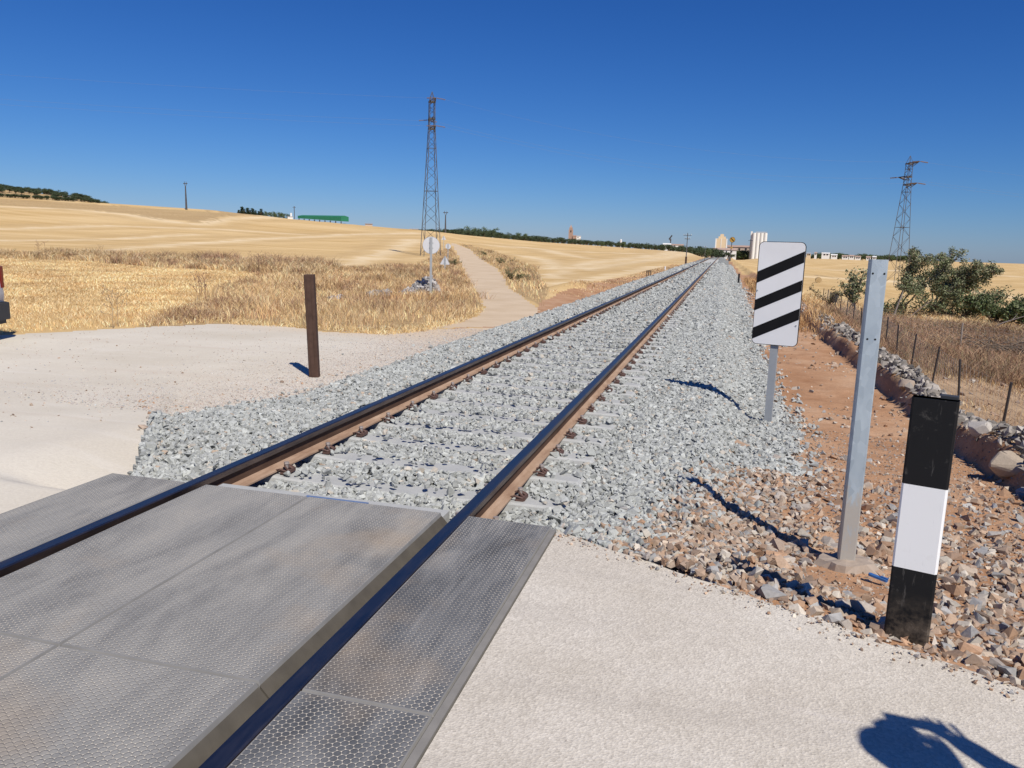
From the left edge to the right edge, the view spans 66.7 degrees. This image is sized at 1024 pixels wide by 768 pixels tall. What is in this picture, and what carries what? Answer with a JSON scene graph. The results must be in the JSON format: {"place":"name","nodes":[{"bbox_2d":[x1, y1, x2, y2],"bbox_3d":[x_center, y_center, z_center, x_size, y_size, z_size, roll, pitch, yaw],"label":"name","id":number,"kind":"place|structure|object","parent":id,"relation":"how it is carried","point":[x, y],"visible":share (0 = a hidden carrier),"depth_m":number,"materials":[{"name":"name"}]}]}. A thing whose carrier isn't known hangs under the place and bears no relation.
{"place":"outdoors","nodes":[
{"label":"outdoors","id":0,"kind":"place"},
{"bbox_2d":[0,245,343,274],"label":"dry grass","id":1,"kind":"structure","parent":0,"point":[88,255],"depth_m":51.16,"materials":[{"name":"plant"}]},
{"bbox_2d":[0,324,491,513],"bbox_3d":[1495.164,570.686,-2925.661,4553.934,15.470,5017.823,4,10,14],"label":"road","id":2,"kind":"structure","parent":0,"point":[72,445],"depth_m":9.60,"materials":[{"name":"concrete"}]},
{"bbox_2d":[0,266,10,323],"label":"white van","id":3,"kind":"object","parent":2,"relation":"on","point":[4,310],"visible":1,"depth_m":13.02,"materials":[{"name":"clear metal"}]},
{"bbox_2d":[0,473,184,561],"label":"crossing panel","id":4,"kind":"object","parent":2,"relation":"on","point":[26,527],"visible":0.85,"depth_m":4.24,"materials":[{"name":"rubber"}]},
{"bbox_2d":[304,274,319,377],"bbox_3d":[-2.558,-0.709,9.954,0.125,1.372,0.108,0,10,4],"label":"dark post","id":5,"kind":"object","parent":2,"relation":"on","point":[311,324],"visible":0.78,"depth_m":9.91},
{"bbox_2d":[129,247,482,331],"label":"dry grass","id":6,"kind":"structure","parent":0,"point":[263,293],"depth_m":26.68,"materials":[{"name":"plant"}]},
{"bbox_2d":[437,243,539,328],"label":"dirt track","id":7,"kind":"structure","parent":0,"point":[505,305],"depth_m":28.55,"materials":[{"name":"soil"}]},
{"bbox_2d":[496,256,514,263],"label":"bush","id":8,"kind":"object","parent":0,"point":[497,258],"visible":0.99,"depth_m":80.15,"materials":[{"name":"brown plant"}]},
{"bbox_2d":[0,190,1023,689],"bbox_3d":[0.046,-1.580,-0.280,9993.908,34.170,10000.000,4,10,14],"label":"ground","id":9,"kind":"structure","parent":0,"point":[50,224],"depth_m":61.81,"materials":[{"name":"soil"}]},
{"bbox_2d":[100,285,127,328],"bbox_3d":[-7.751,-1.509,15.210,0.458,0.828,0.847,-2,11,-21],"label":"thistle clump","id":10,"kind":"object","parent":9,"relation":"on","point":[108,295],"visible":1,"depth_m":15.16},
{"bbox_2d":[0,258,262,332],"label":"stubble","id":11,"kind":"object","parent":9,"relation":"on","point":[21,269],"visible":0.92,"depth_m":29.06,"materials":[{"name":"plant"}]},
{"bbox_2d":[183,182,187,209],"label":"power pole","id":12,"kind":"object","parent":9,"relation":"on","point":[184,183],"visible":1,"depth_m":193.74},
{"bbox_2d":[139,293,262,325],"bbox_3d":[-8.008,-2.213,21.517,2.537,0.456,12.163,-1,10,-13],"label":"brown scrub","id":13,"kind":"object","parent":9,"relation":"on","point":[191,311],"visible":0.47,"depth_m":18.30,"materials":[{"name":"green plant"}]},
{"bbox_2d":[189,271,239,299],"bbox_3d":[-10.270,-3.214,25.233,1.884,0.957,2.011,6,11,25],"label":"thistle clump","id":14,"kind":"object","parent":9,"relation":"on","point":[199,279],"visible":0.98,"depth_m":25.51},
{"bbox_2d":[232,250,281,269],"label":"thistle clump","id":15,"kind":"object","parent":9,"relation":"on","point":[260,260],"visible":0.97,"depth_m":44.64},
{"bbox_2d":[298,215,348,223],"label":"green shed","id":16,"kind":"structure","parent":9,"relation":"on","point":[331,218],"depth_m":218.61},
{"bbox_2d":[158,247,495,319],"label":"weed clumps","id":17,"kind":"object","parent":9,"relation":"on","point":[367,284],"visible":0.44,"depth_m":30.92,"materials":[{"name":"beige plant"}]},
{"bbox_2d":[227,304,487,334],"bbox_3d":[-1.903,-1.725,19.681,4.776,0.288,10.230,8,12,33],"label":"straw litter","id":18,"kind":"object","parent":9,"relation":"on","point":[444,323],"visible":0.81,"depth_m":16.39,"materials":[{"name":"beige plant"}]},
{"bbox_2d":[366,288,391,296],"bbox_3d":[-4.920,-3.334,28.888,1.062,0.454,1.020,-3,11,-22],"label":"stone heap","id":19,"kind":"object","parent":9,"relation":"on","point":[389,291],"visible":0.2,"depth_m":28.75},
{"bbox_2d":[389,267,411,279],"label":"thistle clump","id":20,"kind":"object","parent":9,"relation":"on","point":[398,270],"visible":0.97,"depth_m":40.25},
{"bbox_2d":[398,275,441,294],"bbox_3d":[-3.668,-3.919,31.107,1.466,0.827,2.492,4,10,14],"label":"stone heap","id":21,"kind":"object","parent":9,"relation":"on","point":[423,284],"visible":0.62,"depth_m":31.07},
{"bbox_2d":[423,237,439,293],"bbox_3d":[-3.124,-4.548,29.996,0.659,2.228,0.081,1,10,-6],"label":"road sign","id":22,"kind":"object","parent":9,"relation":"on","point":[431,245],"visible":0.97,"depth_m":29.88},
{"bbox_2d":[419,92,444,255],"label":"lattice pylon","id":23,"kind":"object","parent":9,"relation":"on","point":[433,118],"visible":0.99,"depth_m":88.47,"materials":[{"name":"metal"}]},
{"bbox_2d":[440,256,449,267],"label":"road sign","id":24,"kind":"object","parent":9,"relation":"on","point":[444,262],"visible":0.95,"depth_m":55.12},
{"bbox_2d":[448,258,461,264],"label":"bush","id":25,"kind":"object","parent":9,"relation":"on","point":[453,262],"visible":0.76,"depth_m":68.51,"materials":[{"name":"brown plant"}]},
{"bbox_2d":[133,257,785,573],"bbox_3d":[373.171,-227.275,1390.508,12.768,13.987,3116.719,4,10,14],"label":"ballast bed","id":26,"kind":"object","parent":9,"relation":"on","point":[299,464],"visible":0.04,"depth_m":6.05,"materials":[{"name":"gravel"}]},
{"bbox_2d":[0,634,56,679],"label":"crossing panel","id":27,"kind":"object","parent":26,"relation":"on","point":[16,653],"visible":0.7,"depth_m":2.79,"materials":[{"name":"rubber"}]},
{"bbox_2d":[0,646,257,767],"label":"crossing panel","id":28,"kind":"object","parent":26,"relation":"on","point":[63,707],"visible":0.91,"depth_m":2.46,"materials":[{"name":"rubber"}]},
{"bbox_2d":[0,485,307,646],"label":"crossing panel","id":29,"kind":"object","parent":26,"relation":"on","point":[59,598],"visible":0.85,"depth_m":3.59,"materials":[{"name":"rubber"}]},
{"bbox_2d":[172,687,267,767],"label":"flangeway strip","id":30,"kind":"object","parent":26,"relation":"on","point":[204,749],"visible":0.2,"depth_m":2.42,"materials":[{"name":"rubber"}]},
{"bbox_2d":[61,497,440,687],"bbox_3d":[-1.027,0.908,3.615,0.824,0.152,1.794,4,10,14],"label":"crossing panel","id":31,"kind":"object","parent":26,"relation":"on","point":[260,605],"visible":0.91,"depth_m":3.29,"materials":[{"name":"rubber"}]},
{"bbox_2d":[227,691,432,767],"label":"crossing panel","id":32,"kind":"object","parent":26,"relation":"on","point":[302,729],"visible":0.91,"depth_m":2.36,"materials":[{"name":"rubber"}]},
{"bbox_2d":[218,483,449,522],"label":"crossing end beam","id":33,"kind":"structure","parent":26,"relation":"on","point":[445,514],"depth_m":4.64,"materials":[{"name":"concrete"}]},
{"bbox_2d":[307,495,368,503],"bbox_3d":[-1.039,0.689,4.584,0.400,0.012,0.050,4,10,14],"label":"blue strip","id":34,"kind":"object","parent":33,"relation":"on","point":[337,499],"visible":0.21,"depth_m":4.59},
{"bbox_2d":[260,516,446,698],"bbox_3d":[-0.609,0.949,3.508,0.041,0.132,1.792,4,10,14],"label":"flangeway strip","id":35,"kind":"object","parent":26,"relation":"on","point":[276,680],"visible":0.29,"depth_m":3.19,"materials":[{"name":"rubber"}]},
{"bbox_2d":[0,257,712,577],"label":"rail","id":36,"kind":"object","parent":26,"relation":"on","point":[256,466],"visible":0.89,"depth_m":6.04,"materials":[{"name":"metal"}]},
{"bbox_2d":[215,461,567,513],"bbox_3d":[-0.900,0.751,5.434,2.600,0.276,0.280,4,10,15],"label":"sleeper","id":37,"kind":"object","parent":26,"relation":"on","point":[521,498],"visible":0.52,"depth_m":5.37,"materials":[{"name":"concrete"}]},
{"bbox_2d":[302,516,551,717],"bbox_3d":[-0.248,0.967,3.413,0.471,0.151,1.794,4,10,14],"label":"crossing panel","id":38,"kind":"object","parent":26,"relation":"on","point":[412,644],"visible":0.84,"depth_m":3.08,"materials":[{"name":"rubber"}]},
{"bbox_2d":[300,442,584,487],"bbox_3d":[-0.737,0.655,6.003,2.600,0.276,0.280,4,10,15],"label":"sleeper","id":39,"kind":"object","parent":26,"relation":"on","point":[322,453],"visible":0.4,"depth_m":5.96,"materials":[{"name":"concrete"}]},
{"bbox_2d":[302,426,595,468],"bbox_3d":[-0.585,0.558,6.575,2.600,0.276,0.280,4,10,15],"label":"sleeper","id":40,"kind":"object","parent":26,"relation":"on","point":[572,457],"visible":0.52,"depth_m":6.51,"materials":[{"name":"concrete"}]},
{"bbox_2d":[198,257,718,767],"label":"rail","id":41,"kind":"object","parent":26,"relation":"on","point":[492,499],"visible":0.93,"depth_m":4.29,"materials":[{"name":"metal"}]},
{"bbox_2d":[332,412,605,446],"bbox_3d":[-0.440,0.460,7.149,2.600,0.276,0.280,4,10,14],"label":"sleeper","id":42,"kind":"object","parent":26,"relation":"on","point":[570,436],"visible":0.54,"depth_m":7.07,"materials":[{"name":"concrete"}]},
{"bbox_2d":[127,262,829,581],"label":"ballast","id":43,"kind":"structure","parent":26,"relation":"on","point":[706,349],"depth_m":7.08,"materials":[{"name":"gravel"}]},
{"bbox_2d":[685,233,691,263],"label":"telegraph pole","id":44,"kind":"object","parent":43,"relation":"on","point":[687,235],"visible":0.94,"depth_m":99.05,"materials":[{"name":"metal"}]},
{"bbox_2d":[361,401,614,430],"bbox_3d":[-0.285,0.363,7.721,2.600,0.276,0.280,4,10,15],"label":"sleeper","id":45,"kind":"object","parent":26,"relation":"on","point":[582,422],"visible":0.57,"depth_m":7.65,"materials":[{"name":"concrete"}]},
{"bbox_2d":[385,391,622,417],"bbox_3d":[-0.129,0.266,8.292,2.600,0.276,0.280,4,10,15],"label":"sleeper","id":46,"kind":"object","parent":26,"relation":"on","point":[590,412],"visible":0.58,"depth_m":8.22,"materials":[{"name":"concrete"}]},
{"bbox_2d":[407,382,628,406],"bbox_3d":[0.034,0.170,8.861,2.600,0.276,0.280,4,10,14],"label":"sleeper","id":47,"kind":"object","parent":26,"relation":"on","point":[449,389],"visible":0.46,"depth_m":8.82,"materials":[{"name":"concrete"}]},
{"bbox_2d":[425,374,634,396],"bbox_3d":[0.183,0.072,9.434,2.600,0.276,0.280,4,10,15],"label":"sleeper","id":48,"kind":"object","parent":26,"relation":"on","point":[612,391],"visible":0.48,"depth_m":9.40,"materials":[{"name":"concrete"}]},
{"bbox_2d":[444,367,641,387],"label":"sleeper","id":49,"kind":"object","parent":26,"relation":"on","point":[482,372],"visible":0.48,"depth_m":9.89,"materials":[{"name":"concrete"}]},
{"bbox_2d":[458,361,645,380],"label":"sleeper","id":50,"kind":"object","parent":26,"relation":"on","point":[623,374],"visible":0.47,"depth_m":10.53,"materials":[{"name":"concrete"}]},
{"bbox_2d":[484,351,653,366],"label":"sleeper","id":51,"kind":"object","parent":26,"relation":"on","point":[517,355],"visible":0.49,"depth_m":11.68,"materials":[{"name":"concrete"}]},
{"bbox_2d":[497,356,650,373],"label":"sleeper","id":52,"kind":"object","parent":26,"relation":"on","point":[628,369],"visible":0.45,"depth_m":10.99,"materials":[{"name":"concrete"}]},
{"bbox_2d":[504,342,659,355],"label":"sleeper","id":53,"kind":"object","parent":26,"relation":"on","point":[639,351],"visible":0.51,"depth_m":12.74,"materials":[{"name":"concrete"}]},
{"bbox_2d":[520,346,656,361],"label":"sleeper","id":54,"kind":"object","parent":26,"relation":"on","point":[527,350],"visible":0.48,"depth_m":12.23,"materials":[{"name":"concrete"}]},
{"bbox_2d":[537,338,662,351],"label":"sleeper","id":55,"kind":"object","parent":26,"relation":"on","point":[543,342],"visible":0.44,"depth_m":13.38,"materials":[{"name":"concrete"}]},
{"bbox_2d":[537,329,667,340],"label":"sleeper","id":56,"kind":"object","parent":26,"relation":"on","point":[652,335],"visible":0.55,"depth_m":14.97,"materials":[{"name":"concrete"}]},
{"bbox_2d":[546,335,664,346],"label":"sleeper","id":57,"kind":"object","parent":26,"relation":"on","point":[645,343],"visible":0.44,"depth_m":13.95,"materials":[{"name":"concrete"}]},
{"bbox_2d":[548,332,666,343],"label":"sleeper","id":58,"kind":"object","parent":26,"relation":"on","point":[557,334],"visible":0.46,"depth_m":14.59,"materials":[{"name":"concrete"}]},
{"bbox_2d":[549,323,672,334],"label":"sleeper","id":59,"kind":"object","parent":26,"relation":"on","point":[576,327],"visible":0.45,"depth_m":16.11,"materials":[{"name":"concrete"}]},
{"bbox_2d":[556,321,673,330],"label":"sleeper","id":60,"kind":"object","parent":26,"relation":"on","point":[660,327],"visible":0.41,"depth_m":16.74,"materials":[{"name":"concrete"}]},
{"bbox_2d":[564,326,670,335],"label":"sleeper","id":61,"kind":"object","parent":26,"relation":"on","point":[614,333],"visible":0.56,"depth_m":15.69,"materials":[{"name":"concrete"}]},
{"bbox_2d":[561,319,676,327],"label":"sleeper","id":62,"kind":"object","parent":26,"relation":"on","point":[584,320],"visible":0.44,"depth_m":17.40,"materials":[{"name":"concrete"}]},
{"bbox_2d":[583,317,677,325],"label":"sleeper","id":63,"kind":"object","parent":26,"relation":"on","point":[665,324],"visible":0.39,"depth_m":17.74,"materials":[{"name":"concrete"}]},
{"bbox_2d":[590,315,678,323],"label":"sleeper","id":64,"kind":"object","parent":26,"relation":"on","point":[666,320],"visible":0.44,"depth_m":18.39,"materials":[{"name":"concrete"}]},
{"bbox_2d":[591,313,679,320],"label":"sleeper","id":65,"kind":"object","parent":26,"relation":"on","point":[668,318],"visible":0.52,"depth_m":18.96,"materials":[{"name":"concrete"}]},
{"bbox_2d":[599,311,679,318],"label":"sleeper","id":66,"kind":"object","parent":26,"relation":"on","point":[628,316],"visible":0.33,"depth_m":19.66,"materials":[{"name":"concrete"}]},
{"bbox_2d":[752,241,806,421],"bbox_3d":[2.908,-0.516,8.604,0.490,2.078,0.068,7,12,29],"label":"striped board","id":67,"kind":"object","parent":26,"relation":"on","point":[779,290],"visible":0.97,"depth_m":8.51,"materials":[{"name":"black paint"}]},
{"bbox_2d":[462,244,542,280],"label":"weed clumps","id":68,"kind":"object","parent":9,"relation":"on","point":[511,268],"visible":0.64,"depth_m":62.55,"materials":[{"name":"brown plant"}]},
{"bbox_2d":[460,244,549,302],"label":"dry grass","id":69,"kind":"structure","parent":9,"relation":"on","point":[504,266],"depth_m":61.81,"materials":[{"name":"plant"}]},
{"bbox_2d":[0,287,1023,700],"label":"rubble","id":70,"kind":"object","parent":9,"relation":"on","point":[762,579],"visible":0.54,"depth_m":4.55,"materials":[{"name":"stone"}]},
{"bbox_2d":[505,268,529,279],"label":"bush","id":71,"kind":"object","parent":9,"relation":"on","point":[518,276],"visible":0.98,"depth_m":43.90,"materials":[{"name":"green plant"}]},
{"bbox_2d":[568,226,576,243],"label":"church tower","id":72,"kind":"structure","parent":9,"relation":"on","point":[571,235],"depth_m":859.16,"materials":[{"name":"stone"}]},
{"bbox_2d":[549,264,681,296],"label":"dry grass","id":73,"kind":"structure","parent":9,"relation":"on","point":[653,271],"depth_m":46.00,"materials":[{"name":"plant"}]},
{"bbox_2d":[705,248,712,256],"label":"broad tree","id":74,"kind":"object","parent":9,"relation":"on","point":[707,252],"visible":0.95,"depth_m":315.00,"materials":[{"name":"green plant"}]},
{"bbox_2d":[416,531,1023,767],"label":"concrete apron","id":75,"kind":"object","parent":9,"relation":"on","point":[589,659],"visible":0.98,"depth_m":2.67,"materials":[{"name":"concrete"}]},
{"bbox_2d":[403,529,555,767],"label":"edging strip","id":76,"kind":"object","parent":75,"relation":"on","point":[425,741],"visible":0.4,"depth_m":2.78,"materials":[{"name":"metal"}]},
{"bbox_2d":[715,234,726,247],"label":"grain silo","id":77,"kind":"object","parent":9,"relation":"on","point":[721,242],"visible":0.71,"depth_m":566.67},
{"bbox_2d":[714,248,736,259],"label":"long building","id":78,"kind":"structure","parent":9,"relation":"on","point":[733,250],"depth_m":528.95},
{"bbox_2d":[728,237,734,260],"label":"disc signal","id":79,"kind":"object","parent":9,"relation":"on","point":[732,239],"visible":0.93,"depth_m":175.43,"materials":[{"name":"black paint"}]},
{"bbox_2d":[727,245,749,259],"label":"brown warehouse","id":80,"kind":"structure","parent":9,"relation":"on","point":[741,247],"depth_m":600.91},
{"bbox_2d":[736,250,745,259],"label":"broad tree","id":81,"kind":"object","parent":9,"relation":"on","point":[738,253],"visible":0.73,"depth_m":593.45,"materials":[{"name":"green plant"}]},
{"bbox_2d":[738,252,748,259],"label":"broad tree","id":82,"kind":"object","parent":9,"relation":"on","point":[745,256],"visible":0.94,"depth_m":589.72,"materials":[{"name":"green plant"}]},
{"bbox_2d":[750,231,767,258],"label":"white silo","id":83,"kind":"object","parent":9,"relation":"on","point":[757,238],"visible":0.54,"depth_m":578.32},
{"bbox_2d":[743,273,856,340],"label":"dry grass","id":84,"kind":"structure","parent":9,"relation":"on","point":[750,282],"depth_m":21.74,"materials":[{"name":"plant"}]},
{"bbox_2d":[821,252,829,258],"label":"town house","id":85,"kind":"structure","parent":9,"relation":"on","point":[825,255],"depth_m":556.53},
{"bbox_2d":[807,283,843,305],"bbox_3d":[14.873,-4.069,36.180,1.457,1.204,1.845,-2,11,-19],"label":"shrub","id":86,"kind":"object","parent":9,"relation":"on","point":[832,295],"visible":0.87,"depth_m":36.26,"materials":[{"name":"green plant"}]},
{"bbox_2d":[813,259,888,575],"bbox_3d":[1.967,0.192,4.354,0.384,1.754,0.277,4,10,11],"label":"galvanised post","id":87,"kind":"object","parent":9,"relation":"on","point":[845,558],"visible":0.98,"depth_m":4.34,"materials":[{"name":"grey metal"}]},
{"bbox_2d":[838,266,866,311],"bbox_3d":[15.192,-4.161,34.564,1.536,2.183,1.184,-5,12,-34],"label":"shrub","id":88,"kind":"object","parent":9,"relation":"on","point":[854,290],"visible":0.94,"depth_m":34.51,"materials":[{"name":"green plant"}]},
{"bbox_2d":[868,572,888,582],"bbox_3d":[1.992,1.049,4.232,0.100,0.019,0.026,18,19,41],"label":"plastic scrap","id":89,"kind":"object","parent":9,"relation":"on","point":[882,578],"visible":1,"depth_m":4.22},
{"bbox_2d":[893,290,904,314],"bbox_3d":[17.023,-3.428,34.309,0.462,1.415,0.142,4,10,14],"label":"dead branch","id":90,"kind":"object","parent":9,"relation":"on","point":[898,303],"visible":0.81,"depth_m":34.25,"materials":[{"name":"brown wood"}]},
{"bbox_2d":[886,156,927,284],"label":"lattice pylon","id":91,"kind":"object","parent":9,"relation":"on","point":[912,163],"visible":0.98,"depth_m":98.09,"materials":[{"name":"metal"}]},
{"bbox_2d":[898,379,915,389],"bbox_3d":[5.369,0.008,10.592,0.223,0.152,0.203,3,10,7],"label":"boulder","id":92,"kind":"object","parent":9,"relation":"on","point":[902,383],"visible":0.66,"depth_m":10.53,"materials":[{"name":"stone"}]},
{"bbox_2d":[808,302,1023,389],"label":"weed clumps","id":93,"kind":"object","parent":9,"relation":"on","point":[996,365],"visible":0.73,"depth_m":21.97,"materials":[{"name":"beige plant"}]},
{"bbox_2d":[809,306,1023,496],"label":"dry stone wall","id":94,"kind":"structure","parent":9,"relation":"on","point":[896,364],"depth_m":10.28,"materials":[{"name":"stone"}]},
{"bbox_2d":[968,421,991,436],"bbox_3d":[4.554,0.434,7.567,0.228,0.175,0.218,9,12,35],"label":"boulder","id":95,"kind":"object","parent":94,"relation":"on","point":[976,428],"visible":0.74,"depth_m":7.50,"materials":[{"name":"stone"}]},
{"bbox_2d":[988,451,1023,477],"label":"boulder","id":96,"kind":"object","parent":94,"relation":"on","point":[1005,464],"visible":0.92,"depth_m":6.46,"materials":[{"name":"stone"}]},
{"bbox_2d":[884,394,959,645],"bbox_3d":[1.633,0.573,3.114,0.162,1.078,0.095,8,12,31],"label":"striped post","id":97,"kind":"object","parent":9,"relation":"on","point":[931,435],"visible":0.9,"depth_m":3.06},
{"bbox_2d":[822,289,1023,425],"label":"wire fence","id":98,"kind":"object","parent":9,"relation":"on","point":[959,386],"visible":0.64,"depth_m":14.59,"materials":[{"name":"metal"}]},
{"bbox_2d":[894,245,969,310],"bbox_3d":[20.333,-4.985,37.815,3.185,3.500,2.740,4,10,14],"label":"tree","id":99,"kind":"object","parent":9,"relation":"on","point":[912,268],"visible":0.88,"depth_m":37.58,"materials":[{"name":"green plant"}]},
{"bbox_2d":[883,273,1014,318],"bbox_3d":[20.194,-4.078,36.594,5.394,2.261,4.017,-1,10,-14],"label":"shrub","id":100,"kind":"object","parent":9,"relation":"on","point":[952,300],"visible":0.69,"depth_m":36.39,"materials":[{"name":"green plant"}]},
{"bbox_2d":[884,309,1023,355],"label":"dry grass","id":101,"kind":"structure","parent":9,"relation":"on","point":[960,339],"depth_m":23.54,"materials":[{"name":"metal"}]},
{"bbox_2d":[928,252,1004,310],"bbox_3d":[22.994,-5.080,39.772,1.778,3.287,3.724,-6,12,-36],"label":"tree","id":102,"kind":"object","parent":9,"relation":"on","point":[973,278],"visible":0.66,"depth_m":39.29,"materials":[{"name":"green plant"}]},
{"bbox_2d":[915,363,1023,422],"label":"dry grass","id":103,"kind":"structure","parent":9,"relation":"on","point":[980,380],"depth_m":15.83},
{"bbox_2d":[926,327,1023,357],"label":"dry grass","id":104,"kind":"structure","parent":9,"relation":"on","point":[1001,346],"depth_m":23.09,"materials":[{"name":"brown plant"}]},
{"bbox_2d":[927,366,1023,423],"bbox_3d":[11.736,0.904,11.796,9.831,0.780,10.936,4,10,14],"label":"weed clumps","id":105,"kind":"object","parent":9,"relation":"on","point":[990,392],"visible":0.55,"depth_m":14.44,"materials":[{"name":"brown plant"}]},
{"bbox_2d":[955,290,1022,324],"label":"shrub","id":106,"kind":"object","parent":9,"relation":"on","point":[990,311],"visible":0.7,"depth_m":35.30,"materials":[{"name":"green plant"}]},
{"bbox_2d":[997,295,1023,325],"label":"shrub","id":107,"kind":"object","parent":9,"relation":"on","point":[1016,307],"visible":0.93,"depth_m":34.52,"materials":[{"name":"green plant"}]},
{"bbox_2d":[0,0,1023,263],"label":"sky","id":108,"kind":"structure","parent":0,"point":[877,84],"materials":[{"name":"blue"}]},
{"bbox_2d":[802,292,1022,333],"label":"dry grass","id":109,"kind":"structure","parent":0,"point":[809,297],"depth_m":37.16,"materials":[{"name":"plant"}]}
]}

